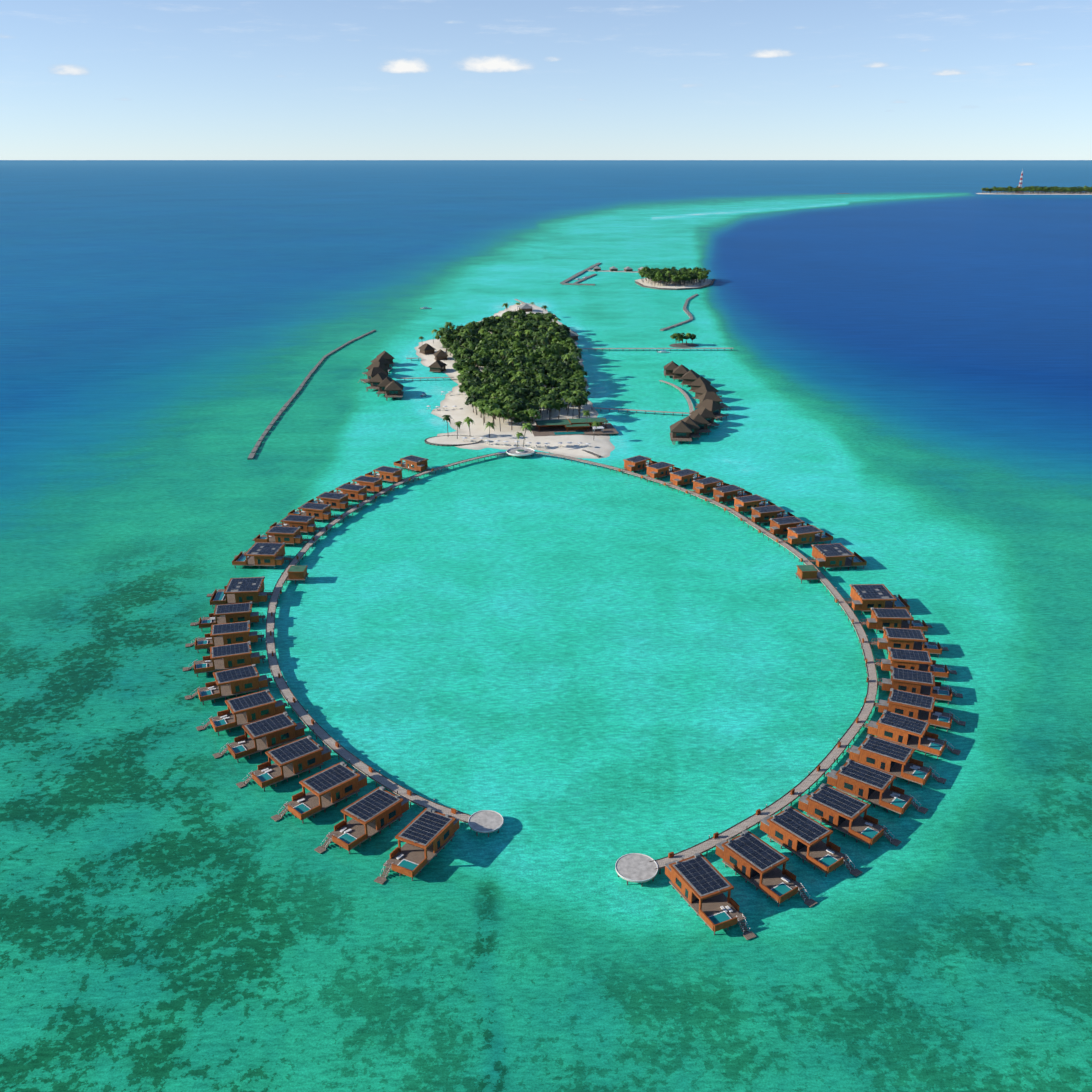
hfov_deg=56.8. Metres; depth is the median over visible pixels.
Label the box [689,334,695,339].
tree
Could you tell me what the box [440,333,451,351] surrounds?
tree
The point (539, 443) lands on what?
beach parasols
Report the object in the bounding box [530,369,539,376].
tree
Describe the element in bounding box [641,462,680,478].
villa
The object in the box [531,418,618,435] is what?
pool club
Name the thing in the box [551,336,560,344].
tree
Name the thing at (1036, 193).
distant island ground
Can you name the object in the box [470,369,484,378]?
tree
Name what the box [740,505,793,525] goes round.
villa
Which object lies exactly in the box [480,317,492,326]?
tree
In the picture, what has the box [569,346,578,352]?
tree
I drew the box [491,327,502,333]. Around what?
tree
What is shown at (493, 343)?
palm
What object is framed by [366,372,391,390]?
thatched villa
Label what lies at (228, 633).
villa
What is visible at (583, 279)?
harbour mole
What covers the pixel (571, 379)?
palm
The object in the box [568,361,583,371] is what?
tree
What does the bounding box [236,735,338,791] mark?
villa
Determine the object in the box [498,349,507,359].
palm
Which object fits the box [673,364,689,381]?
thatched villa
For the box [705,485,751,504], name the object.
villa
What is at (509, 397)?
palm
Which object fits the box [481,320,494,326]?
tree
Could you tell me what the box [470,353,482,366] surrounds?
tree
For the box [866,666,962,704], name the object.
villa
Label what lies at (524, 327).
tree
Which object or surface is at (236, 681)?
villa
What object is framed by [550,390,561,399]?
tree
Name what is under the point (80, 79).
sky
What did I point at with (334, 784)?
villa
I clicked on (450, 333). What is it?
tree
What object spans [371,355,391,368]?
thatched villa
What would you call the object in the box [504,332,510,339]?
palm
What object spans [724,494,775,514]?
villa
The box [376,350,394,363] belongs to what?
thatched villa
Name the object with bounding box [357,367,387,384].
thatched villa
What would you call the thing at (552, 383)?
tree
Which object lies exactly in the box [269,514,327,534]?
villa
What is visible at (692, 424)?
thatched villa
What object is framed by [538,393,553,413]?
tree
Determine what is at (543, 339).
palm
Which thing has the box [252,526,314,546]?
villa
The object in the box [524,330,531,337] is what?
palm
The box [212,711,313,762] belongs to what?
villa
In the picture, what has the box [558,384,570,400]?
tree
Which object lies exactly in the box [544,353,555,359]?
tree
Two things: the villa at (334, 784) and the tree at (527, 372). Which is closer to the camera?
the villa at (334, 784)
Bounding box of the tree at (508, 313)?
[501,309,513,316]
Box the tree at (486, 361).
[480,356,489,364]
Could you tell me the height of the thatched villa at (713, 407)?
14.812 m
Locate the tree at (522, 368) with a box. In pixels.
[517,366,526,371]
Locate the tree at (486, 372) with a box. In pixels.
[478,368,493,378]
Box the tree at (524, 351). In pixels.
[517,348,529,355]
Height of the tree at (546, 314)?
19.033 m
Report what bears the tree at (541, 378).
on the island ground at (602, 445)
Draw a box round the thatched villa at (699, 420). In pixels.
[689,412,710,434]
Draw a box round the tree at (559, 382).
[555,377,572,386]
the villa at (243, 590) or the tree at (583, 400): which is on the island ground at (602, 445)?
the tree at (583, 400)
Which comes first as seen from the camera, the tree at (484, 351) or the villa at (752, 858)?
the villa at (752, 858)
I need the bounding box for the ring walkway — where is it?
[266,451,876,873]
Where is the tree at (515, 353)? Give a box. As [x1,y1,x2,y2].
[508,350,518,356]
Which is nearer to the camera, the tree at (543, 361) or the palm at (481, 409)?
the palm at (481, 409)
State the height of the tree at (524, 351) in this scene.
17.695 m
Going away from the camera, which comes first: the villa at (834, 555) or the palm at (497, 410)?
the villa at (834, 555)
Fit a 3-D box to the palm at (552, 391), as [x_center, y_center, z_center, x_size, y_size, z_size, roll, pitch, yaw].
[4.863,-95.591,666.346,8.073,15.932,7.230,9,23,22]
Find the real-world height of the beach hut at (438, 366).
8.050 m
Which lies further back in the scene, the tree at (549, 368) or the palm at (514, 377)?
the tree at (549, 368)
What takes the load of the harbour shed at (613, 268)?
on the harbour quay
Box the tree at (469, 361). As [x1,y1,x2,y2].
[464,358,475,366]
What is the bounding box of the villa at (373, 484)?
[346,476,391,493]
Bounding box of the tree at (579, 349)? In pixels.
[568,346,582,352]
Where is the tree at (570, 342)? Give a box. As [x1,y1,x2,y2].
[563,338,575,347]
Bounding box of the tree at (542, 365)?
[539,364,546,374]
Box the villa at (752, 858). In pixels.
[713,830,816,906]
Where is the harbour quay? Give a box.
[587,270,638,272]
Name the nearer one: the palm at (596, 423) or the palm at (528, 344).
the palm at (596, 423)
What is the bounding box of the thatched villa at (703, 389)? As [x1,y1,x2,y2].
[692,383,721,399]
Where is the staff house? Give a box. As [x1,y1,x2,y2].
[569,330,578,339]
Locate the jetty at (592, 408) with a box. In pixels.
[589,407,688,414]
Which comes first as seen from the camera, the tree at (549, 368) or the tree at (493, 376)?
the tree at (493, 376)
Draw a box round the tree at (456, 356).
[452,351,465,361]
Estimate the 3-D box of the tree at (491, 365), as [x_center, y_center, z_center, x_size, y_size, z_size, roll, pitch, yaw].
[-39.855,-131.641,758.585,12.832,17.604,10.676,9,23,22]
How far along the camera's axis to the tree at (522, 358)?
770.22 m
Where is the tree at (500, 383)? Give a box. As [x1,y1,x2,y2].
[492,377,510,388]
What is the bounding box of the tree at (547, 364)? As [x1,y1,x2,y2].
[544,360,558,366]
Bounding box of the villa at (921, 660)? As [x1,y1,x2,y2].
[865,647,956,680]
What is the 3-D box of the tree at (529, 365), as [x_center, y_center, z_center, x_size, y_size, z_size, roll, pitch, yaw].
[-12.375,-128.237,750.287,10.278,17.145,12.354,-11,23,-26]
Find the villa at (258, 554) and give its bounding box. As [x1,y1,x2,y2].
[232,542,298,568]
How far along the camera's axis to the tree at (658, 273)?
1341.09 m
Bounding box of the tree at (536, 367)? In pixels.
[530,365,543,370]
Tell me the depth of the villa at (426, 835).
241.99 m
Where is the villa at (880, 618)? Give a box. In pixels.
[852,607,932,634]
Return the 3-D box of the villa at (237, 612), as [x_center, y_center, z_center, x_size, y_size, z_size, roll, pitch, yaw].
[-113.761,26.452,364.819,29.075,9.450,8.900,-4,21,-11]
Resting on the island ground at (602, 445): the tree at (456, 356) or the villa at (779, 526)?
the tree at (456, 356)
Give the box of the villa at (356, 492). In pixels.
[330,483,376,502]
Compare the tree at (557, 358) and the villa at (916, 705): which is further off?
the tree at (557, 358)
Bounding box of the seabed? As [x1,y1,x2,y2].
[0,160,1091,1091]
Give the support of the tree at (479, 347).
on the island ground at (602, 445)
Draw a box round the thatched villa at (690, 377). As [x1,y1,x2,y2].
[681,369,699,386]
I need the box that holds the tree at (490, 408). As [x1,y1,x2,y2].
[483,403,500,428]
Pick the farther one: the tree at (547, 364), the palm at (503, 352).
the palm at (503, 352)
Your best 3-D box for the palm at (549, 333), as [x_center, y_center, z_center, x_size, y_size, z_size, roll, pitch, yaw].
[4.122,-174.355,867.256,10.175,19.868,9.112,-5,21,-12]
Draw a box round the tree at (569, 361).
[564,359,571,363]
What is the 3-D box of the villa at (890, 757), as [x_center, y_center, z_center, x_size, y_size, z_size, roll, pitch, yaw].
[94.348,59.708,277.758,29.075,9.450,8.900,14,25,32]
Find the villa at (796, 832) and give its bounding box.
[756,806,861,876]
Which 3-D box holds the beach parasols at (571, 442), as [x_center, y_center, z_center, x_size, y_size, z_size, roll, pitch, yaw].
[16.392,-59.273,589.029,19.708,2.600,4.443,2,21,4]
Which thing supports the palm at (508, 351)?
on the island ground at (602, 445)
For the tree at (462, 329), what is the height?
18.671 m
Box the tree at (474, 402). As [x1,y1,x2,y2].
[472,399,483,417]
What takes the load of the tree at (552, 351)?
on the island ground at (602, 445)
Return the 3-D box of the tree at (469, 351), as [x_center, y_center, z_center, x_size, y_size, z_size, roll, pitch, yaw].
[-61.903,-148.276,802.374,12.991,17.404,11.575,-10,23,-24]
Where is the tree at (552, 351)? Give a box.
[547,348,559,355]
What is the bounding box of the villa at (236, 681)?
[185,664,279,704]
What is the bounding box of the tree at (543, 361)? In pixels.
[538,359,546,365]
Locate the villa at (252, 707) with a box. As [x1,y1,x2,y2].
[196,689,295,735]
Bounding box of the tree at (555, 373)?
[547,370,561,377]
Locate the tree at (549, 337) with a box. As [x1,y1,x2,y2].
[543,333,556,343]
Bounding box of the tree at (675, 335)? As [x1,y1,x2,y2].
[670,332,680,338]
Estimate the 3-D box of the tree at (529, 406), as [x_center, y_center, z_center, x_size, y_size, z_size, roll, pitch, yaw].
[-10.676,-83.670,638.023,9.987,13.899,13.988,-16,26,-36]
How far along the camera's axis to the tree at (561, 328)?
909.16 m
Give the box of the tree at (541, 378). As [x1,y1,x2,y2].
[536,375,548,384]
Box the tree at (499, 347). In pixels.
[494,345,506,353]
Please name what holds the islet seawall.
on the islet ground at (678, 285)
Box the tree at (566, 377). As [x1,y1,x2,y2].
[555,375,570,381]
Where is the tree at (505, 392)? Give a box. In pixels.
[496,387,514,401]
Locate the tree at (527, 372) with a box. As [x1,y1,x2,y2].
[522,368,535,377]
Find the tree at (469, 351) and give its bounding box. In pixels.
[463,348,473,358]
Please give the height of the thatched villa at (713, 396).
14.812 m
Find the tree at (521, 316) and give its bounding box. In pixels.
[518,313,527,320]
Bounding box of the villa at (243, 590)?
[206,576,281,606]
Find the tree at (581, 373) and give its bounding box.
[572,370,587,377]
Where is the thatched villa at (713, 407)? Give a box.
[695,399,728,420]
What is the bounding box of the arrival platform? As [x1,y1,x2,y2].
[506,447,534,457]
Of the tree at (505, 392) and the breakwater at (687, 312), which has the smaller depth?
the tree at (505, 392)
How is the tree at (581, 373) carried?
on the island ground at (602, 445)
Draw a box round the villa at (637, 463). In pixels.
[618,455,657,473]
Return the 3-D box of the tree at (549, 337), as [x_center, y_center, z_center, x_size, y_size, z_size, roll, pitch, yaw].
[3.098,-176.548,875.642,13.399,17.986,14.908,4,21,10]
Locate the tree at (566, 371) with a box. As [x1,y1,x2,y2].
[559,366,573,376]
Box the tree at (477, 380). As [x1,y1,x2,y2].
[468,377,483,385]
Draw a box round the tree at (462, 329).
[460,325,472,334]
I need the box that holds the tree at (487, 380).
[482,377,491,384]
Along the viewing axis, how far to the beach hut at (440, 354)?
841.99 m
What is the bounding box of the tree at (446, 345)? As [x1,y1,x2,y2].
[442,340,453,355]
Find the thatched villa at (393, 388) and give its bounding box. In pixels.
[384,380,403,400]
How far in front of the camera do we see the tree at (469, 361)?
760.53 m
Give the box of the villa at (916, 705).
[864,688,965,731]
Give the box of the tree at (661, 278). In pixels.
[657,276,664,283]
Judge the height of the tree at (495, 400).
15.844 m
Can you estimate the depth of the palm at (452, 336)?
871.68 m
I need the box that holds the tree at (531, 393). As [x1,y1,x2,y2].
[521,386,539,397]
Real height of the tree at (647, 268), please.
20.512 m
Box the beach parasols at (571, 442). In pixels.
[558,442,590,446]
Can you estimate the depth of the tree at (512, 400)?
639.36 m
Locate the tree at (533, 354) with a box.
[528,351,538,364]
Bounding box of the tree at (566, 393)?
[559,389,574,409]
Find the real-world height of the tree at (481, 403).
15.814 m
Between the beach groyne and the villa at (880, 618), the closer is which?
the villa at (880, 618)
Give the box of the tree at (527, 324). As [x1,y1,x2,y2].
[518,323,531,328]
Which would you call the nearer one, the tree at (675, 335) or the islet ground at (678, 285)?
the tree at (675, 335)
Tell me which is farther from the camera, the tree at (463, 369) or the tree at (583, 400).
the tree at (463, 369)
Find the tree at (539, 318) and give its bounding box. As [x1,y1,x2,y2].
[532,314,544,321]
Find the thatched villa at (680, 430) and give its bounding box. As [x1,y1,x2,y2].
[670,420,691,444]
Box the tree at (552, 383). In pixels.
[545,379,556,387]
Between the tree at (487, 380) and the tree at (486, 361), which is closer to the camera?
the tree at (487, 380)
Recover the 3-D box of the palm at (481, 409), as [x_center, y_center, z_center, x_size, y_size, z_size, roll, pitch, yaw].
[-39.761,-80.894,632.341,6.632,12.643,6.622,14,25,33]
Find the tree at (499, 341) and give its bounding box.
[494,337,503,346]
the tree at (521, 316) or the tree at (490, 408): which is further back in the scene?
the tree at (521, 316)
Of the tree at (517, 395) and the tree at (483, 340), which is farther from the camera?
the tree at (483, 340)
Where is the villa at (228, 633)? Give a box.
[185,620,271,652]
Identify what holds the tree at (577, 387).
on the island ground at (602, 445)
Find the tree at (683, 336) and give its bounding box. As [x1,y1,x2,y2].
[679,333,686,343]
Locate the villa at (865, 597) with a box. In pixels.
[835,584,909,614]
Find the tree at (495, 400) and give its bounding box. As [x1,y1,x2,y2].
[484,396,501,419]
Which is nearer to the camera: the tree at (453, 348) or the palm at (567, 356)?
the palm at (567, 356)
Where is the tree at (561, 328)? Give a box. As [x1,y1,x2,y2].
[554,325,570,335]
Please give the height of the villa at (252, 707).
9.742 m
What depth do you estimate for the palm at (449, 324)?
909.06 m
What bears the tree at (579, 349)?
on the island ground at (602, 445)
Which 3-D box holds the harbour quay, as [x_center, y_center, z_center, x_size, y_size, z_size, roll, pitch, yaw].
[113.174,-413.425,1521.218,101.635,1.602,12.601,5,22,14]
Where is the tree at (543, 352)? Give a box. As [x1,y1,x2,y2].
[536,347,550,357]
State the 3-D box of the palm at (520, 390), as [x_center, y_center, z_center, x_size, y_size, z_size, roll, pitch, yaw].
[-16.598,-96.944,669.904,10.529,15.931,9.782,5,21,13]
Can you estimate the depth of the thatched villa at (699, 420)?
619.53 m
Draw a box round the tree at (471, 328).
[467,326,475,335]
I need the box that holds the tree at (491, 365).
[486,359,499,370]
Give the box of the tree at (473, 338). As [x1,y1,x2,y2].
[465,335,478,341]
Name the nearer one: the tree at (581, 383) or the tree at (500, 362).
the tree at (581, 383)
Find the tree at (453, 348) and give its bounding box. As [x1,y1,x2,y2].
[447,346,457,353]
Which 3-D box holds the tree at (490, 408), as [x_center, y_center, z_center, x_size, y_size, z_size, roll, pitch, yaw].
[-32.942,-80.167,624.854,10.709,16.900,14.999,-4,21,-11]
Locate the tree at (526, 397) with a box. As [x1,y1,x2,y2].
[523,395,531,402]
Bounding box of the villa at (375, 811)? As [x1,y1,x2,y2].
[314,786,411,853]
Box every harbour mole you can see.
[560,263,600,283]
[562,283,594,285]
[574,274,596,283]
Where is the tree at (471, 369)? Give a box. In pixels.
[465,364,480,376]
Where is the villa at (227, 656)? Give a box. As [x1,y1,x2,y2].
[183,641,273,676]
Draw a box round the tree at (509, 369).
[504,367,514,371]
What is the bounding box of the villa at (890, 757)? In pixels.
[838,734,946,787]
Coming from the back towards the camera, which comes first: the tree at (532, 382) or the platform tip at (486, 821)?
the tree at (532, 382)
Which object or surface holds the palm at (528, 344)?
on the island ground at (602, 445)
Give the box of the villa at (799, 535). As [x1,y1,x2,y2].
[776,525,832,546]
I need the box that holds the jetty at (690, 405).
[659,380,693,415]
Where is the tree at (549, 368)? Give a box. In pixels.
[545,361,557,372]
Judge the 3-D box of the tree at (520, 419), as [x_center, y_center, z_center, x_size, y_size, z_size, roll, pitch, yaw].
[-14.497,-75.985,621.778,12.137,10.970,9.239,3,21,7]
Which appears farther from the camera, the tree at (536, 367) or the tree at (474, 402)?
the tree at (536, 367)
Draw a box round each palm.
[442,415,450,431]
[443,322,452,327]
[449,334,458,338]
[455,421,461,438]
[458,348,467,358]
[463,417,473,430]
[473,358,482,369]
[476,407,484,424]
[485,422,494,436]
[488,340,496,346]
[491,408,504,430]
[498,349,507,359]
[502,405,511,411]
[503,395,512,401]
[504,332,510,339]
[505,349,513,356]
[508,358,516,364]
[510,375,520,382]
[515,388,527,395]
[515,432,523,446]
[516,371,524,375]
[521,423,533,446]
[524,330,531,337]
[526,342,534,348]
[532,332,542,345]
[538,397,546,414]
[539,337,548,344]
[540,402,549,416]
[546,331,555,341]
[547,394,556,401]
[549,389,558,410]
[562,354,573,361]
[568,377,576,382]
[568,396,579,418]
[573,352,583,358]
[581,410,589,418]
[592,421,600,433]
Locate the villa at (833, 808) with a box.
[790,783,901,848]
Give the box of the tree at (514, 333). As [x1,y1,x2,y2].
[511,329,524,337]
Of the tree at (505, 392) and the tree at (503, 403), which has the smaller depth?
the tree at (503, 403)
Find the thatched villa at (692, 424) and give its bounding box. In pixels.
[682,416,699,436]
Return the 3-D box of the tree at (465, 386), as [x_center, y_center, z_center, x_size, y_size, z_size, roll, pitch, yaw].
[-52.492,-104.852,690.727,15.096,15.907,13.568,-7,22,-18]
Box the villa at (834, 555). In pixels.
[800,543,866,570]
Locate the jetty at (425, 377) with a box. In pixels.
[397,377,453,380]
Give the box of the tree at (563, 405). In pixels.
[555,399,567,418]
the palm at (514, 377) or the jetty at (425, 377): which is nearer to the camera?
the palm at (514, 377)
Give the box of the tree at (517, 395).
[504,392,523,400]
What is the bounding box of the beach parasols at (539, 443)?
[527,442,549,446]
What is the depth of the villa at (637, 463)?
543.01 m
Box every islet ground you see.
[635,278,711,287]
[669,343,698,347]
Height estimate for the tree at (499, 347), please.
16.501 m
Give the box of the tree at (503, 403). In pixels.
[499,401,509,419]
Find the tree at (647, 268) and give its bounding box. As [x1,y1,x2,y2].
[642,266,650,280]
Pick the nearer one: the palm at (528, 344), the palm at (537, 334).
the palm at (528, 344)
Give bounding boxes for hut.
[418,343,435,353]
[429,360,446,371]
[434,349,448,360]
[518,303,531,311]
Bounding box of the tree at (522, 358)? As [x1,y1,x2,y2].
[510,354,526,367]
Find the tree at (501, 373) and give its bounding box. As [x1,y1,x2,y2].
[497,369,510,380]
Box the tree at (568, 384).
[559,379,577,389]
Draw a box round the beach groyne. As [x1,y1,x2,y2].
[582,450,600,457]
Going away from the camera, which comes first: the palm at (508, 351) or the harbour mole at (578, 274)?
the palm at (508, 351)
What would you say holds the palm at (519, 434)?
on the island ground at (602, 445)
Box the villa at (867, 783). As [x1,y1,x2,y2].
[817,758,927,817]
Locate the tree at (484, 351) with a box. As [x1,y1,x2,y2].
[477,348,492,357]
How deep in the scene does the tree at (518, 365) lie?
743.94 m
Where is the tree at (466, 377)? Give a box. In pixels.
[458,373,472,383]
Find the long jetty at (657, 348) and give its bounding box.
[581,348,733,350]
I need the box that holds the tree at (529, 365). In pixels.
[525,362,533,368]
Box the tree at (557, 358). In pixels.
[546,354,563,361]
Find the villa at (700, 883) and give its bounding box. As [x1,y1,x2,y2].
[664,852,755,939]
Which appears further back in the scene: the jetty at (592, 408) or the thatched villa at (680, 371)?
the thatched villa at (680, 371)
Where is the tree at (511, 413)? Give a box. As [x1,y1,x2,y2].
[500,409,520,429]
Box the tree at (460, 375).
[457,372,470,379]
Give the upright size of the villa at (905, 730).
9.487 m
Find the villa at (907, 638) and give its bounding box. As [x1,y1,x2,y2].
[862,627,948,657]
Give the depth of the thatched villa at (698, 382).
724.55 m
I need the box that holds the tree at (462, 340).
[459,336,466,346]
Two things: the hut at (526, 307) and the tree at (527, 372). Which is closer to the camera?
the tree at (527, 372)
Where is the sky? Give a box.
[0,0,1091,159]
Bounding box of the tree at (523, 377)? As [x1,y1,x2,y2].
[516,375,529,383]
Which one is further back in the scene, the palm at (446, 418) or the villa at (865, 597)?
the palm at (446, 418)
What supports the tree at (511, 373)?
on the island ground at (602, 445)
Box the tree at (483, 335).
[481,331,493,337]
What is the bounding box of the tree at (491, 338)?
[488,336,495,341]
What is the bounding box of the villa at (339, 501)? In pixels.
[308,492,358,510]
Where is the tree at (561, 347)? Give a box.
[555,344,568,350]
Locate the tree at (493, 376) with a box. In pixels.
[488,372,497,378]
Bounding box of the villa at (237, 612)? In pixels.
[190,602,272,630]
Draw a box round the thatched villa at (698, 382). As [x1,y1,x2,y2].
[689,376,710,390]
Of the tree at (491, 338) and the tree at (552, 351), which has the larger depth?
the tree at (491, 338)
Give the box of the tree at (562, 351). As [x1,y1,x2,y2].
[559,349,565,355]
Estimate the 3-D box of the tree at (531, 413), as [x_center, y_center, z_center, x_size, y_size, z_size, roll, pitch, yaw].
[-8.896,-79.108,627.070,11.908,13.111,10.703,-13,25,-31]
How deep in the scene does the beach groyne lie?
575.70 m
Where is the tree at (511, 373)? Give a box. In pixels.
[503,370,519,378]
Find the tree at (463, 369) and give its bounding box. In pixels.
[458,365,473,372]
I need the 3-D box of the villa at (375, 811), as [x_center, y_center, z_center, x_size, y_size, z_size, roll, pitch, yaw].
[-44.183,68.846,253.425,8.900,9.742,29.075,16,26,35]
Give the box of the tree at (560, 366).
[554,362,571,370]
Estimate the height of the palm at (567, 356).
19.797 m
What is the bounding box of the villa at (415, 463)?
[394,455,433,473]
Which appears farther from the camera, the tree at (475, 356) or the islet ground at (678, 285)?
the islet ground at (678, 285)
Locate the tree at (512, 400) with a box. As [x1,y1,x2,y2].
[505,396,522,405]
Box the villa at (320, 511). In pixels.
[288,502,342,521]
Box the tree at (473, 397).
[465,392,483,414]
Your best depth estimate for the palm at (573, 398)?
640.40 m
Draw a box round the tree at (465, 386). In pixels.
[459,381,477,392]
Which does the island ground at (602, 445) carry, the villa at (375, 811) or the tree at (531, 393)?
the tree at (531, 393)
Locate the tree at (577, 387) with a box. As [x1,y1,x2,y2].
[571,385,585,390]
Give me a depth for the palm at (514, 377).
707.05 m
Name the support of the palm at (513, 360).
on the island ground at (602, 445)
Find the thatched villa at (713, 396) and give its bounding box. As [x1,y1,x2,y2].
[697,392,730,409]
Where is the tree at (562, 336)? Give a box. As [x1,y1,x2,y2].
[556,333,568,339]
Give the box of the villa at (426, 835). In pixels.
[374,807,459,883]
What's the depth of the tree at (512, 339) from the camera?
869.50 m
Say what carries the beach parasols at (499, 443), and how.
on the island ground at (602, 445)
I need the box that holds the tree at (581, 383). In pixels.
[572,378,587,387]
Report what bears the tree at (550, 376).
on the island ground at (602, 445)
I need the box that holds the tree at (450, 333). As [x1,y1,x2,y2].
[446,330,455,340]
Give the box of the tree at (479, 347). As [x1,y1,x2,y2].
[474,343,490,351]
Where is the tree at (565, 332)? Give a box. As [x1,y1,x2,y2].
[560,330,569,335]
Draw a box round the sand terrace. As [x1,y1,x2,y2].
[424,435,481,445]
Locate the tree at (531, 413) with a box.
[523,408,540,427]
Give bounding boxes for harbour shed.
[594,266,600,270]
[610,266,617,270]
[623,267,632,271]
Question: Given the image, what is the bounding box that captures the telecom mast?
[1017,171,1022,192]
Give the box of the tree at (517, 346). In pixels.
[509,340,526,351]
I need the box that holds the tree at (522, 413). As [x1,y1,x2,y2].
[517,410,528,426]
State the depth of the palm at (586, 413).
619.68 m
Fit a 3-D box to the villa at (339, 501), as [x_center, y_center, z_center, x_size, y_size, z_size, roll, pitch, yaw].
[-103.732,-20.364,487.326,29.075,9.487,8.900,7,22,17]
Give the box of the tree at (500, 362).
[496,359,505,366]
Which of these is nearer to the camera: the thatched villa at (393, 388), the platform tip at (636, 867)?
the platform tip at (636, 867)
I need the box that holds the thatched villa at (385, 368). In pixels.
[362,361,390,375]
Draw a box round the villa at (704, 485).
[685,477,729,495]
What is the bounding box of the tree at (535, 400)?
[530,397,541,406]
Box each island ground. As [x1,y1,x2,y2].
[415,303,614,458]
[976,192,1091,194]
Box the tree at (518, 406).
[510,401,525,423]
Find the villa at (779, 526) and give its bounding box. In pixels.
[758,516,809,537]
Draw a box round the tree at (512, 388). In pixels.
[502,383,516,390]
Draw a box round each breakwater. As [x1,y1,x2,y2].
[247,330,375,459]
[660,294,697,330]
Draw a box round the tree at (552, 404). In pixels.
[539,399,560,419]
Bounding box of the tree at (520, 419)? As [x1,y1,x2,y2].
[513,414,531,429]
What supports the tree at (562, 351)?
on the island ground at (602, 445)
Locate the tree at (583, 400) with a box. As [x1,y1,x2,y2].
[571,393,588,417]
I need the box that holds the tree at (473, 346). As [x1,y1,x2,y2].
[469,343,476,352]
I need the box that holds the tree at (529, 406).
[524,403,538,422]
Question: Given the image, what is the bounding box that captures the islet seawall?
[635,279,714,289]
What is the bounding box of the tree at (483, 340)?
[480,338,487,344]
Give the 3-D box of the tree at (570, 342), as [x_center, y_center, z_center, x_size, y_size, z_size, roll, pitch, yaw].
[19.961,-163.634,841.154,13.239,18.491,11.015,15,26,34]
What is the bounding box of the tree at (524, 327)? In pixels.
[520,325,532,333]
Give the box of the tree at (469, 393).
[466,388,478,407]
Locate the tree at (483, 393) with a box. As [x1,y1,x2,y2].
[478,388,491,397]
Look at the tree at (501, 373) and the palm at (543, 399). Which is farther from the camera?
the tree at (501, 373)
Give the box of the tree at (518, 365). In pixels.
[513,362,521,371]
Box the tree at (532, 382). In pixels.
[524,379,543,387]
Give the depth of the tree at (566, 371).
729.15 m
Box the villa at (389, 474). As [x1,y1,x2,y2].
[365,466,410,483]
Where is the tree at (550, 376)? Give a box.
[546,373,555,380]
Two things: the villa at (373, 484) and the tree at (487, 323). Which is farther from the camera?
the tree at (487, 323)
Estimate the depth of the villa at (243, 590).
381.01 m
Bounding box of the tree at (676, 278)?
[672,276,678,286]
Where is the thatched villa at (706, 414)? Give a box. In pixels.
[689,406,718,428]
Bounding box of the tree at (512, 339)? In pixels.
[507,335,520,343]
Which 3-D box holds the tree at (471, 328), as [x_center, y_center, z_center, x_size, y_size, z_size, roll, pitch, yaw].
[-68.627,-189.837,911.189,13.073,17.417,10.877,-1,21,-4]
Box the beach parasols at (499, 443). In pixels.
[485,440,519,444]
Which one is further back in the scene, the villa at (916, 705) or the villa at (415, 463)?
the villa at (415, 463)
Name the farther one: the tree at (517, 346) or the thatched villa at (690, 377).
the tree at (517, 346)
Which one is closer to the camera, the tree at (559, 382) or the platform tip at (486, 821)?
the platform tip at (486, 821)
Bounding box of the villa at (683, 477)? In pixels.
[664,469,705,487]
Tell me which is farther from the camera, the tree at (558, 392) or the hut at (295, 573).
the tree at (558, 392)
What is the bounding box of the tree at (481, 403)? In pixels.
[476,399,492,422]
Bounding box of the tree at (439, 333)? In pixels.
[435,329,444,347]
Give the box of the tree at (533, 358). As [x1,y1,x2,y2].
[525,354,535,363]
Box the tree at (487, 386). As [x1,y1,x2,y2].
[480,383,495,393]
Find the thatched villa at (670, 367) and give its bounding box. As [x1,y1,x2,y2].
[664,361,678,377]
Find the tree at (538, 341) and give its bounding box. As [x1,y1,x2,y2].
[535,338,548,344]
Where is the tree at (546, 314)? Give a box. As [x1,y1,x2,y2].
[542,311,556,321]
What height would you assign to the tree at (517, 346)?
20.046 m
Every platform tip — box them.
[468,810,502,836]
[615,853,657,886]
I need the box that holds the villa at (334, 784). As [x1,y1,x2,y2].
[271,761,372,822]
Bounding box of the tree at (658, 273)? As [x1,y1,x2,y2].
[654,271,662,283]
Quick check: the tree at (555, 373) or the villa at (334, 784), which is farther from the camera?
the tree at (555, 373)
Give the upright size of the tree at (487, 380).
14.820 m
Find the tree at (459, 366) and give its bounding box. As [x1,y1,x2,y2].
[452,360,468,371]
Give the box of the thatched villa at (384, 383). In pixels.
[376,377,392,396]
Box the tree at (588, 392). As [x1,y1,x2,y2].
[571,388,590,396]
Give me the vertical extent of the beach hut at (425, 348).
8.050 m
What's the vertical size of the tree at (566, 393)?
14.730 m
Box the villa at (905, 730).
[856,709,960,759]

